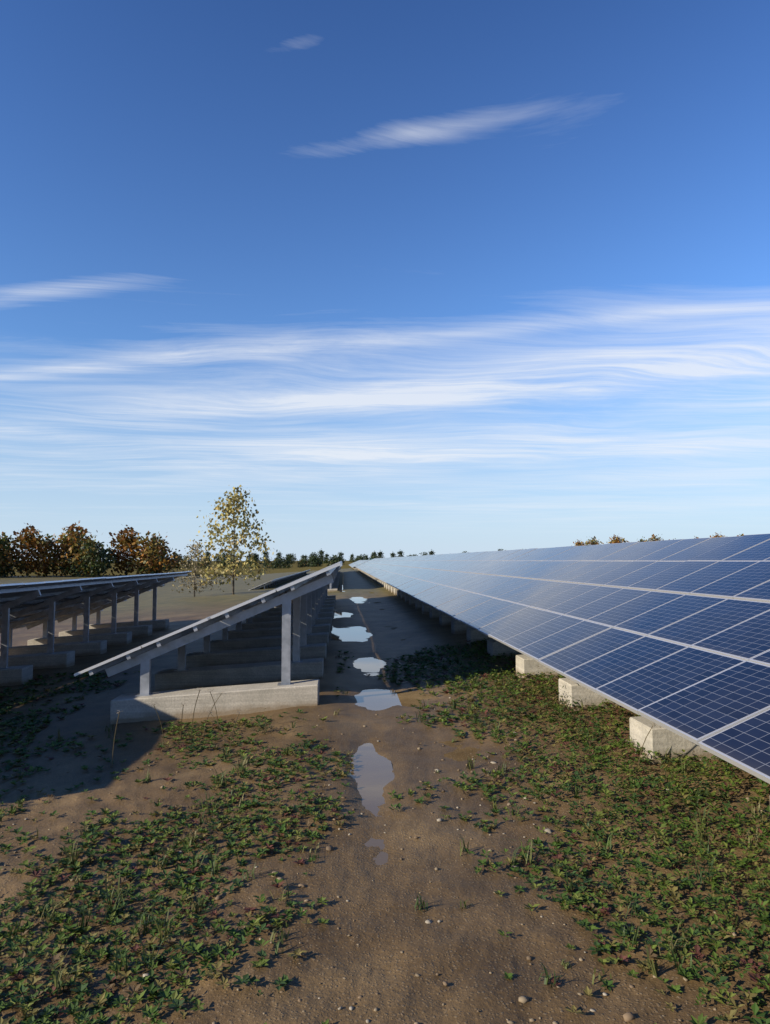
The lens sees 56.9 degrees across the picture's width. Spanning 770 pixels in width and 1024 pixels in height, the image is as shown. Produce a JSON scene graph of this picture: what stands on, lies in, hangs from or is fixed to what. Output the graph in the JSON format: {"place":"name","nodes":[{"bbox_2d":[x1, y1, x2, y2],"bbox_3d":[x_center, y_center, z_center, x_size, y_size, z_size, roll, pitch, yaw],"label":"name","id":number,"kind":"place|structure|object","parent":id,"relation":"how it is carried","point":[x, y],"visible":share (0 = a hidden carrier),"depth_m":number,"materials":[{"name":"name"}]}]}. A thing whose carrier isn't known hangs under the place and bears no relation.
{"place":"outdoors","nodes":[
{"label":"outdoors","id":0,"kind":"place"},
{"bbox_2d":[6,561,527,837],"bbox_3d":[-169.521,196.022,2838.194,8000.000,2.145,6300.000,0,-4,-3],"label":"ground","id":1,"kind":"structure","parent":0,"point":[459,753],"depth_m":170.39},
{"bbox_2d":[0,546,6,571],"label":"tree","id":2,"kind":"object","parent":1,"relation":"on","point":[2,559],"visible":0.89,"depth_m":147.98,"materials":[{"name":"green plant"}]},
{"bbox_2d":[0,531,17,574],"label":"tree","id":3,"kind":"object","parent":1,"relation":"on","point":[4,535],"visible":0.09,"depth_m":163.58,"materials":[{"name":"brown plant"}]},
{"bbox_2d":[0,532,24,576],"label":"tree","id":4,"kind":"object","parent":1,"relation":"on","point":[6,541],"visible":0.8,"depth_m":151.14,"materials":[{"name":"green plant"}]},
{"bbox_2d":[6,523,49,576],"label":"tree","id":5,"kind":"object","parent":1,"relation":"on","point":[30,541],"visible":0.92,"depth_m":155.24,"materials":[{"name":"brown plant"}]},
{"bbox_2d":[22,533,67,575],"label":"tree","id":6,"kind":"object","parent":1,"relation":"on","point":[48,559],"visible":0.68,"depth_m":159.68,"materials":[{"name":"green plant"}]},
{"bbox_2d":[53,521,97,573],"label":"tree","id":7,"kind":"object","parent":1,"relation":"on","point":[72,527],"visible":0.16,"depth_m":166.16,"materials":[{"name":"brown plant"}]},
{"bbox_2d":[51,529,106,575],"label":"tree","id":8,"kind":"object","parent":1,"relation":"on","point":[71,549],"visible":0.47,"depth_m":159.02,"materials":[{"name":"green plant"}]},
{"bbox_2d":[60,535,118,576],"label":"tree","id":9,"kind":"object","parent":1,"relation":"on","point":[101,546],"visible":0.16,"depth_m":157.91,"materials":[{"name":"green plant"}]},
{"bbox_2d":[67,536,116,576],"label":"tree","id":10,"kind":"object","parent":1,"relation":"on","point":[89,554],"visible":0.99,"depth_m":151.52,"materials":[{"name":"green plant"}]},
{"bbox_2d":[106,524,144,575],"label":"tree","id":11,"kind":"object","parent":1,"relation":"on","point":[124,541],"visible":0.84,"depth_m":164.56,"materials":[{"name":"brown plant"}]},
{"bbox_2d":[128,531,182,574],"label":"tree","id":12,"kind":"object","parent":1,"relation":"on","point":[156,564],"visible":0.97,"depth_m":161.24,"materials":[{"name":"brown plant"}]},
{"bbox_2d":[135,539,178,574],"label":"tree","id":13,"kind":"object","parent":1,"relation":"on","point":[170,567],"visible":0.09,"depth_m":176.05,"materials":[{"name":"brown plant"}]},
{"bbox_2d":[171,553,180,568],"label":"tree","id":14,"kind":"object","parent":1,"relation":"on","point":[177,561],"visible":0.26,"depth_m":319.76,"materials":[{"name":"green plant"}]},
{"bbox_2d":[180,555,193,567],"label":"tree","id":15,"kind":"object","parent":1,"relation":"on","point":[188,563],"visible":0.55,"depth_m":325.80,"materials":[{"name":"green plant"}]},
{"bbox_2d":[168,539,224,596],"bbox_3d":[-13.728,4.298,52.632,4.277,4.604,3.864,0,-4,6],"label":"tree","id":16,"kind":"object","parent":1,"relation":"on","point":[194,556],"visible":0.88,"depth_m":52.48,"materials":[{"name":"yellow plant"}]},
{"bbox_2d":[199,559,210,568],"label":"tree","id":17,"kind":"object","parent":1,"relation":"on","point":[204,565],"visible":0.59,"depth_m":318.45,"materials":[{"name":"green plant"}]},
{"bbox_2d":[218,552,230,567],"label":"tree","id":18,"kind":"object","parent":1,"relation":"on","point":[224,558],"visible":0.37,"depth_m":335.72,"materials":[{"name":"green plant"}]},
{"bbox_2d":[180,485,277,593],"bbox_3d":[-11.298,2.274,52.527,7.006,8.557,6.623,2,-4,-26],"label":"tree","id":19,"kind":"object","parent":1,"relation":"on","point":[234,499],"visible":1,"depth_m":52.21,"materials":[{"name":"green plant"}]},
{"bbox_2d":[250,551,261,567],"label":"tree","id":20,"kind":"object","parent":1,"relation":"on","point":[256,556],"visible":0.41,"depth_m":335.55,"materials":[{"name":"green plant"}]},
{"bbox_2d":[261,551,270,562],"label":"tree","id":21,"kind":"object","parent":1,"relation":"on","point":[265,553],"visible":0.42,"depth_m":743.73,"materials":[{"name":"green plant"}]},
{"bbox_2d":[261,559,271,567],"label":"tree","id":22,"kind":"object","parent":1,"relation":"on","point":[265,560],"visible":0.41,"depth_m":323.67,"materials":[{"name":"green plant"}]},
{"bbox_2d":[270,558,283,568],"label":"tree","id":23,"kind":"object","parent":1,"relation":"on","point":[276,564],"visible":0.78,"depth_m":319.01,"materials":[{"name":"green plant"}]},
{"bbox_2d":[276,553,283,563],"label":"tree","id":24,"kind":"object","parent":1,"relation":"on","point":[279,555],"visible":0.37,"depth_m":760.46,"materials":[{"name":"green plant"}]},
{"bbox_2d":[250,569,310,589],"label":"solar panels","id":25,"kind":"object","parent":1,"relation":"on","point":[277,578],"visible":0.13,"depth_m":62.97,"materials":[{"name":"blue glass"}]},
{"bbox_2d":[278,557,291,567],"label":"tree","id":26,"kind":"object","parent":1,"relation":"on","point":[286,562],"visible":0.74,"depth_m":332.63,"materials":[{"name":"green plant"}]},
{"bbox_2d":[287,554,296,563],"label":"tree","id":27,"kind":"object","parent":1,"relation":"on","point":[292,558],"visible":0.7,"depth_m":752.35,"materials":[{"name":"green plant"}]},
{"bbox_2d":[297,559,307,567],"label":"tree","id":28,"kind":"object","parent":1,"relation":"on","point":[303,564],"visible":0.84,"depth_m":337.39,"materials":[{"name":"green plant"}]},
{"bbox_2d":[309,552,319,561],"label":"tree","id":29,"kind":"object","parent":1,"relation":"on","point":[311,555],"visible":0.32,"depth_m":729.92,"materials":[{"name":"green plant"}]},
{"bbox_2d":[308,555,321,566],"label":"tree","id":30,"kind":"object","parent":1,"relation":"on","point":[314,563],"visible":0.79,"depth_m":314.87,"materials":[{"name":"green plant"}]},
{"bbox_2d":[318,548,324,563],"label":"tree","id":31,"kind":"object","parent":1,"relation":"on","point":[321,556],"visible":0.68,"depth_m":768.66,"materials":[{"name":"green plant"}]},
{"bbox_2d":[323,554,329,563],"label":"tree","id":32,"kind":"object","parent":1,"relation":"on","point":[325,558],"visible":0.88,"depth_m":750.92,"materials":[{"name":"green plant"}]},
{"bbox_2d":[325,555,342,565],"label":"tree","id":33,"kind":"object","parent":1,"relation":"on","point":[333,560],"visible":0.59,"depth_m":314.41,"materials":[{"name":"green plant"}]},
{"bbox_2d":[349,554,354,561],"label":"tree","id":34,"kind":"object","parent":1,"relation":"on","point":[352,558],"visible":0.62,"depth_m":741.86,"materials":[{"name":"green plant"}]},
{"bbox_2d":[349,560,368,567],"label":"solar panels","id":35,"kind":"object","parent":1,"relation":"on","point":[356,563],"visible":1,"depth_m":166.47,"materials":[{"name":"blue glass"}]},
{"bbox_2d":[352,553,368,562],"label":"tree","id":36,"kind":"object","parent":1,"relation":"on","point":[362,558],"visible":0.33,"depth_m":335.14,"materials":[{"name":"green plant"}]},
{"bbox_2d":[377,551,384,557],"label":"tree","id":37,"kind":"object","parent":1,"relation":"on","point":[380,553],"visible":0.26,"depth_m":750.35,"materials":[{"name":"green plant"}]},
{"bbox_2d":[397,549,403,556],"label":"tree","id":38,"kind":"object","parent":1,"relation":"on","point":[400,553],"visible":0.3,"depth_m":763.16,"materials":[{"name":"green plant"}]},
{"bbox_2d":[573,540,586,545],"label":"tree","id":39,"kind":"object","parent":1,"relation":"on","point":[579,543],"visible":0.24,"depth_m":241.51,"materials":[{"name":"brown plant"}]},
{"bbox_2d":[585,536,603,545],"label":"tree","id":40,"kind":"object","parent":1,"relation":"on","point":[593,542],"visible":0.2,"depth_m":239.61,"materials":[{"name":"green plant"}]},
{"bbox_2d":[606,535,625,543],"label":"tree","id":41,"kind":"object","parent":1,"relation":"on","point":[617,540],"visible":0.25,"depth_m":229.56,"materials":[{"name":"brown plant"}]},
{"bbox_2d":[644,534,663,541],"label":"tree","id":42,"kind":"object","parent":1,"relation":"on","point":[652,538],"visible":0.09,"depth_m":240.57,"materials":[{"name":"brown plant"}]},
{"bbox_2d":[251,570,309,589],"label":"steel row","id":43,"kind":"object","parent":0,"point":[287,578],"visible":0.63,"depth_m":72.52,"materials":[{"name":"grey metal"}]},
{"bbox_2d":[330,567,340,588],"bbox_3d":[-6.670,6.819,82.370,3.247,1.545,73.746,0,-4,-3],"label":"steel row","id":44,"kind":"object","parent":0,"point":[331,584],"visible":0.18,"depth_m":50.34,"materials":[{"name":"grey metal"}]},
{"bbox_2d":[0,568,769,1023],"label":"ground","id":45,"kind":"structure","parent":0,"point":[464,952],"depth_m":4.73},
{"bbox_2d":[0,619,168,686],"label":"beams","id":46,"kind":"structure","parent":45,"relation":"on","point":[24,662],"depth_m":17.85,"materials":[{"name":"grey concrete"}]},
{"bbox_2d":[0,574,187,668],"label":"steel row","id":47,"kind":"object","parent":45,"relation":"on","point":[51,614],"visible":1,"depth_m":18.11,"materials":[{"name":"grey metal"}]},
{"bbox_2d":[10,585,164,608],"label":"cables","id":48,"kind":"object","parent":47,"relation":"hanging from","point":[69,598],"visible":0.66,"depth_m":17.20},
{"bbox_2d":[0,571,191,624],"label":"row modules","id":49,"kind":"object","parent":47,"relation":"on","point":[28,585],"visible":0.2,"depth_m":16.49,"materials":[{"name":"silver metal"}]},
{"bbox_2d":[88,566,339,695],"bbox_3d":[-3.068,2.483,22.082,3.247,1.695,25.146,0,-4,-3],"label":"steel row","id":50,"kind":"object","parent":45,"relation":"on","point":[311,594],"visible":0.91,"depth_m":9.83,"materials":[{"name":"grey metal"}]},
{"bbox_2d":[74,561,341,676],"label":"solar panels","id":51,"kind":"object","parent":50,"relation":"on","point":[224,611],"visible":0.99,"depth_m":9.57,"materials":[{"name":"silver metal"}]},
{"bbox_2d":[110,595,335,724],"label":"beams","id":52,"kind":"structure","parent":45,"relation":"on","point":[241,670],"depth_m":11.62,"materials":[{"name":"grey concrete"}]},
{"bbox_2d":[328,571,340,591],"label":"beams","id":53,"kind":"structure","parent":45,"relation":"on","point":[335,585],"depth_m":54.47,"materials":[{"name":"grey metal"}]},
{"bbox_2d":[329,585,401,864],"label":"puddles","id":54,"kind":"object","parent":45,"relation":"on","point":[371,773],"visible":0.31,"depth_m":7.22,"materials":[{"name":"liquid"}]},
{"bbox_2d":[0,638,769,1023],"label":"weeds","id":55,"kind":"object","parent":45,"relation":"on","point":[22,1002],"visible":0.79,"depth_m":4.61,"materials":[{"name":"green plant"}]},
{"bbox_2d":[0,681,769,1023],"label":"stones","id":56,"kind":"object","parent":45,"relation":"on","point":[526,999],"visible":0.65,"depth_m":4.03,"materials":[{"name":"grey stone"}]},
{"bbox_2d":[358,569,716,763],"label":"beams","id":57,"kind":"structure","parent":45,"relation":"on","point":[659,738],"depth_m":8.40,"materials":[{"name":"grey concrete"}]},
{"bbox_2d":[0,0,769,560],"label":"sky","id":58,"kind":"structure","parent":0,"point":[412,277],"materials":[{"name":"blue"}]},
{"bbox_2d":[355,534,769,783],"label":"solar panels","id":59,"kind":"object","parent":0,"point":[673,636],"visible":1,"depth_m":8.12,"materials":[{"name":"blue glass"}]}
]}

